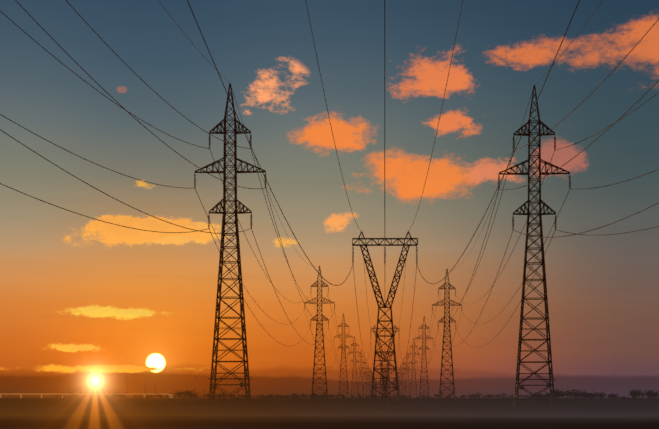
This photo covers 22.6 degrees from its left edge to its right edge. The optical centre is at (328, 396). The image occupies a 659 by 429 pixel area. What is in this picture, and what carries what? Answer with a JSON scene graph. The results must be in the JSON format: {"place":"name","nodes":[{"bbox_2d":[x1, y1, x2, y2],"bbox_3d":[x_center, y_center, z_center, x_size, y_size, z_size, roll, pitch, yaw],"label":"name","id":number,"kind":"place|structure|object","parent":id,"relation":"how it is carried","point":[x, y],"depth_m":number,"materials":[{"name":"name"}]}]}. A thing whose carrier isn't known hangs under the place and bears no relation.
{"place":"outdoors","nodes":[
{"label":"outdoors","id":0,"kind":"place"},
{"bbox_2d":[51,343,98,351],"bbox_3d":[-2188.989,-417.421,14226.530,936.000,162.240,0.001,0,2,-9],"label":"cloud","id":1,"kind":"structure","parent":0,"point":[69,348],"depth_m":14224.17,"materials":[{"name":"orange"}]},
{"bbox_2d":[84,220,100,231],"bbox_3d":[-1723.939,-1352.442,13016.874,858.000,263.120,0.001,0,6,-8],"label":"cloud","id":2,"kind":"structure","parent":0,"point":[95,224],"depth_m":13000.33,"materials":[{"name":"orange"}]},
{"bbox_2d":[0,364,197,373],"bbox_3d":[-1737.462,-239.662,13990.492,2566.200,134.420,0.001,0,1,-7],"label":"cloud","id":3,"kind":"structure","parent":0,"point":[130,369],"depth_m":13969.02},
{"bbox_2d":[66,305,162,319],"bbox_3d":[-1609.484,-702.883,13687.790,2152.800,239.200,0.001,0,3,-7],"label":"cloud","id":4,"kind":"structure","parent":0,"point":[95,311],"depth_m":13664.88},
{"bbox_2d":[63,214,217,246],"bbox_3d":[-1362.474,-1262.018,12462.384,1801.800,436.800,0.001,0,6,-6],"label":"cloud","id":5,"kind":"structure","parent":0,"point":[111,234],"depth_m":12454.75,"materials":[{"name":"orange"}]},
{"bbox_2d":[136,180,149,188],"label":"cloud","id":6,"kind":"structure","parent":0,"point":[139,183],"depth_m":14487.92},
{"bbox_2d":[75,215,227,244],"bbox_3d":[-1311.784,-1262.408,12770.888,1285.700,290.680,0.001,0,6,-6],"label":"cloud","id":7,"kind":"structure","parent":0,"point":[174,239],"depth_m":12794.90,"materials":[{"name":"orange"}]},
{"bbox_2d":[246,58,306,113],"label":"cloud","id":8,"kind":"structure","parent":0,"point":[264,95],"depth_m":10606.60,"materials":[{"name":"orange"}]},
{"bbox_2d":[274,237,296,246],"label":"cloud","id":9,"kind":"structure","parent":0,"point":[283,241],"depth_m":13436.09,"materials":[{"name":"orange"}]},
{"bbox_2d":[304,266,334,401],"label":"pylon","id":10,"kind":"object","parent":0,"point":[315,318],"depth_m":604.75,"materials":[{"name":"metal"}]},
{"bbox_2d":[0,397,658,428],"bbox_3d":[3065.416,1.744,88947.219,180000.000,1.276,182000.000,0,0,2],"label":"ground","id":11,"kind":"structure","parent":0,"point":[158,413],"depth_m":168.22,"materials":[{"name":"soil"}]},
{"bbox_2d":[0,393,173,397],"bbox_3d":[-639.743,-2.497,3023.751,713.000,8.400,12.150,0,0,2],"label":"viaduct","id":12,"kind":"object","parent":11,"relation":"on","point":[82,394],"depth_m":3011.62,"materials":[{"name":"concrete"}]},
{"bbox_2d":[68,376,204,397],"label":"light masts","id":13,"kind":"object","parent":11,"relation":"on","point":[126,389],"depth_m":3005.07,"materials":[{"name":"metal"}]},
{"bbox_2d":[194,84,266,405],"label":"pylon","id":14,"kind":"object","parent":11,"relation":"on","point":[220,271],"depth_m":255.07,"materials":[{"name":"metal"}]},
{"bbox_2d":[257,395,272,404],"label":"bush","id":15,"kind":"object","parent":11,"relation":"on","point":[267,400],"depth_m":258.90,"materials":[{"name":"green plant"}]},
{"bbox_2d":[327,396,346,405],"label":"bush","id":16,"kind":"object","parent":11,"relation":"on","point":[335,401],"depth_m":260.15,"materials":[{"name":"green plant"}]},
{"bbox_2d":[347,395,362,404],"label":"bush","id":17,"kind":"object","parent":11,"relation":"on","point":[354,399],"depth_m":253.81,"materials":[{"name":"green plant"}]},
{"bbox_2d":[352,231,417,404],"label":"pylon","id":18,"kind":"object","parent":11,"relation":"on","point":[365,244],"depth_m":309.12,"materials":[{"name":"metal"}]},
{"bbox_2d":[0,0,658,390],"bbox_3d":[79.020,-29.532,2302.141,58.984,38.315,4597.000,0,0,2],"label":"conductors","id":19,"kind":"object","parent":18,"relation":"attached to","point":[340,168],"depth_m":171.41,"materials":[{"name":"metal"}]},
{"bbox_2d":[498,86,570,405],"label":"pylon","id":20,"kind":"object","parent":11,"relation":"on","point":[518,386],"depth_m":256.33,"materials":[{"name":"metal"}]},
{"bbox_2d":[569,392,581,399],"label":"bush","id":21,"kind":"object","parent":11,"relation":"on","point":[575,395],"depth_m":1103.91,"materials":[{"name":"green plant"}]},
{"bbox_2d":[0,370,658,396],"bbox_3d":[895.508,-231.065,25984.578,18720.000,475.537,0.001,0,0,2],"label":"hills","id":22,"kind":"structure","parent":0,"point":[139,382],"depth_m":26039.22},
{"bbox_2d":[0,0,658,382],"label":"sky","id":23,"kind":"structure","parent":0,"point":[603,289],"materials":[{"name":"blue"}]},
{"bbox_2d":[294,113,378,155],"bbox_3d":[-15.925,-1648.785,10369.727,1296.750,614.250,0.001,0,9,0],"label":"cloud","id":24,"kind":"structure","parent":0,"point":[344,135],"depth_m":10369.94,"materials":[{"name":"orange"}]},
{"bbox_2d":[324,213,356,231],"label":"cloud","id":25,"kind":"structure","parent":0,"point":[333,222],"depth_m":12230.69,"materials":[{"name":"orange"}]},
{"bbox_2d":[337,314,351,399],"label":"pylon","id":26,"kind":"object","parent":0,"point":[343,363],"depth_m":954.66,"materials":[{"name":"metal"}]},
{"bbox_2d":[350,336,361,397],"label":"pylon","id":27,"kind":"object","parent":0,"point":[354,364],"depth_m":1304.81,"materials":[{"name":"metal"}]},
{"bbox_2d":[358,353,366,398],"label":"pylon","id":28,"kind":"object","parent":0,"point":[362,378],"depth_m":1654.08,"materials":[{"name":"metal"}]},
{"bbox_2d":[362,360,367,397],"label":"pylon","id":29,"kind":"object","parent":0,"point":[364,376],"depth_m":2004.19,"materials":[{"name":"metal"}]},
{"bbox_2d":[370,326,399,400],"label":"pylon","id":30,"kind":"object","parent":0,"point":[381,385],"depth_m":705.07,"materials":[{"name":"metal"}]},
{"bbox_2d":[380,364,390,393],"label":"pylon","id":31,"kind":"object","parent":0,"point":[384,379],"depth_m":1496.76,"materials":[{"name":"metal"}]},
{"bbox_2d":[378,353,393,398],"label":"pylon","id":32,"kind":"object","parent":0,"point":[385,371],"depth_m":1100.73,"materials":[{"name":"metal"}]},
{"bbox_2d":[399,358,407,397],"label":"pylon","id":33,"kind":"object","parent":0,"point":[403,381],"depth_m":2065.97,"materials":[{"name":"metal"}]},
{"bbox_2d":[402,356,411,397],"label":"pylon","id":34,"kind":"object","parent":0,"point":[408,375],"depth_m":1703.98,"materials":[{"name":"metal"}]},
{"bbox_2d":[408,338,420,398],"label":"pylon","id":35,"kind":"object","parent":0,"point":[412,366],"depth_m":1342.45,"materials":[{"name":"metal"}]},
{"bbox_2d":[415,317,433,397],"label":"pylon","id":36,"kind":"object","parent":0,"point":[425,358],"depth_m":980.16,"materials":[{"name":"metal"}]},
{"bbox_2d":[388,48,473,102],"bbox_3d":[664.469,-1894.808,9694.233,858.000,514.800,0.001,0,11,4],"label":"cloud","id":37,"kind":"structure","parent":0,"point":[431,78],"depth_m":9700.13,"materials":[{"name":"orange"}]},
{"bbox_2d":[369,132,494,202],"bbox_3d":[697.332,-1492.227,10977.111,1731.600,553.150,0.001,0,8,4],"label":"cloud","id":38,"kind":"structure","parent":0,"point":[407,174],"depth_m":10984.88,"materials":[{"name":"orange"}]},
{"bbox_2d":[407,93,480,136],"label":"cloud","id":39,"kind":"structure","parent":0,"point":[449,121],"depth_m":10033.91,"materials":[{"name":"orange"}]},
{"bbox_2d":[432,269,461,401],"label":"pylon","id":40,"kind":"object","parent":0,"point":[442,365],"depth_m":618.10,"materials":[{"name":"metal"}]},
{"bbox_2d":[457,154,572,198],"bbox_3d":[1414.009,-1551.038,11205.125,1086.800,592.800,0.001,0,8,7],"label":"cloud","id":41,"kind":"structure","parent":0,"point":[553,160],"depth_m":11194.48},
{"bbox_2d":[468,155,564,183],"bbox_3d":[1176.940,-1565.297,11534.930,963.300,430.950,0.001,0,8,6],"label":"cloud","id":42,"kind":"structure","parent":0,"point":[485,169],"depth_m":11535.95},
{"bbox_2d":[483,39,562,69],"bbox_3d":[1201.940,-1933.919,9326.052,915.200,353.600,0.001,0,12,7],"label":"cloud","id":43,"kind":"structure","parent":0,"point":[526,54],"depth_m":9337.60,"materials":[{"name":"orange"}]},
{"bbox_2d":[533,139,587,172],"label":"cloud","id":44,"kind":"structure","parent":0,"point":[565,155],"depth_m":11755.30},
{"bbox_2d":[533,16,658,73],"bbox_3d":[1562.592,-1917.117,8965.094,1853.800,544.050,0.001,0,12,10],"label":"cloud","id":45,"kind":"structure","parent":0,"point":[646,48],"depth_m":8956.72,"materials":[{"name":"orange"}]}
]}

